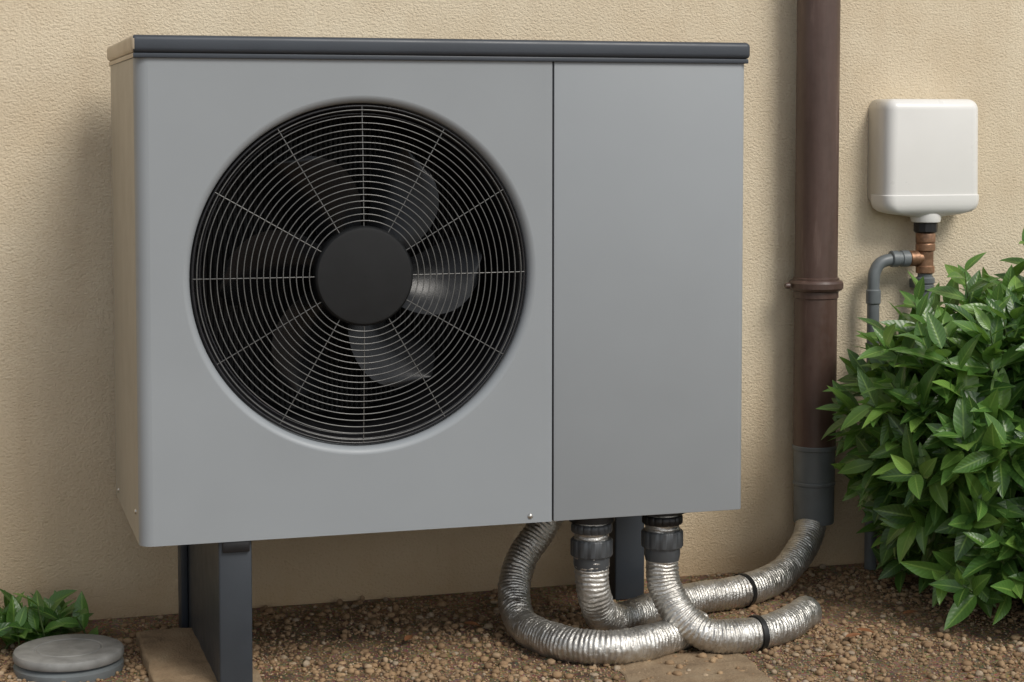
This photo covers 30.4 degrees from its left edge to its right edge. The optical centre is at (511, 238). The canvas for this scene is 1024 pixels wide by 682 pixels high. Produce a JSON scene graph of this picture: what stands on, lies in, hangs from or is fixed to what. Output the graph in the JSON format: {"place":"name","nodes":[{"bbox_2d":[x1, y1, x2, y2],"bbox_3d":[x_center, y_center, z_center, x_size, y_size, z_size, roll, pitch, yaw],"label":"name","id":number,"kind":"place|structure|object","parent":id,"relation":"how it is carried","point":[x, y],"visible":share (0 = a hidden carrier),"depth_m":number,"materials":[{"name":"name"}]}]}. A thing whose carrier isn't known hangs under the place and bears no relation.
{"place":"outdoors","nodes":[
{"label":"outdoors","id":0,"kind":"place"},
{"bbox_2d":[0,562,1023,681],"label":"ground","id":1,"kind":"structure","parent":0,"point":[119,632],"depth_m":3.90,"materials":[{"name":"brown gravel"}]},
{"bbox_2d":[0,589,98,648],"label":"leafy plant","id":2,"kind":"object","parent":1,"relation":"on","point":[40,617],"visible":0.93,"depth_m":3.82,"materials":[{"name":"green plant"}]},
{"bbox_2d":[13,634,123,681],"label":"drain cover","id":3,"kind":"object","parent":1,"relation":"on","point":[76,657],"visible":1,"depth_m":3.61,"materials":[{"name":"grey concrete"}]},
{"bbox_2d":[136,628,262,681],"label":"paving slab","id":4,"kind":"structure","parent":1,"relation":"on","point":[173,655],"depth_m":3.68,"materials":[{"name":"stone"}]},
{"bbox_2d":[107,35,749,681],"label":"heat pump","id":5,"kind":"object","parent":1,"relation":"on","point":[373,285],"visible":1,"depth_m":3.60,"materials":[{"name":"grey paint"}]},
{"bbox_2d":[0,0,1023,619],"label":"house wall","id":6,"kind":"structure","parent":1,"relation":"on","point":[64,522],"depth_m":4.21,"materials":[{"name":"paint"}]},
{"bbox_2d":[784,0,842,525],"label":"downpipe","id":7,"kind":"object","parent":6,"relation":"attached to","point":[815,284],"visible":1,"depth_m":4.36,"materials":[{"name":"brown metal"}]},
{"bbox_2d":[864,99,978,569],"bbox_3d":[0.973,0.227,4.508,0.280,1.121,0.102,-1,4,-17],"label":"water meter box","id":8,"kind":"object","parent":6,"relation":"attached to","point":[922,169],"visible":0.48,"depth_m":4.45,"materials":[{"name":"white plastic"}]},
{"bbox_2d":[404,610,917,656],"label":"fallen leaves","id":9,"kind":"object","parent":1,"relation":"on","point":[407,637],"visible":1,"depth_m":3.90,"materials":[{"name":"brown plant"}]},
{"bbox_2d":[497,513,825,664],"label":"insulated pipes","id":10,"kind":"object","parent":1,"relation":"on","point":[666,615],"visible":0.92,"depth_m":3.78,"materials":[{"name":"metal"}]},
{"bbox_2d":[613,651,773,681],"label":"paving slab","id":11,"kind":"structure","parent":1,"relation":"on","point":[655,668],"depth_m":3.66,"materials":[{"name":"stone"}]},
{"bbox_2d":[816,229,1023,629],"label":"laurel shrub","id":12,"kind":"object","parent":1,"relation":"on","point":[930,466],"visible":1,"depth_m":3.99,"materials":[{"name":"green plant"}]}
]}

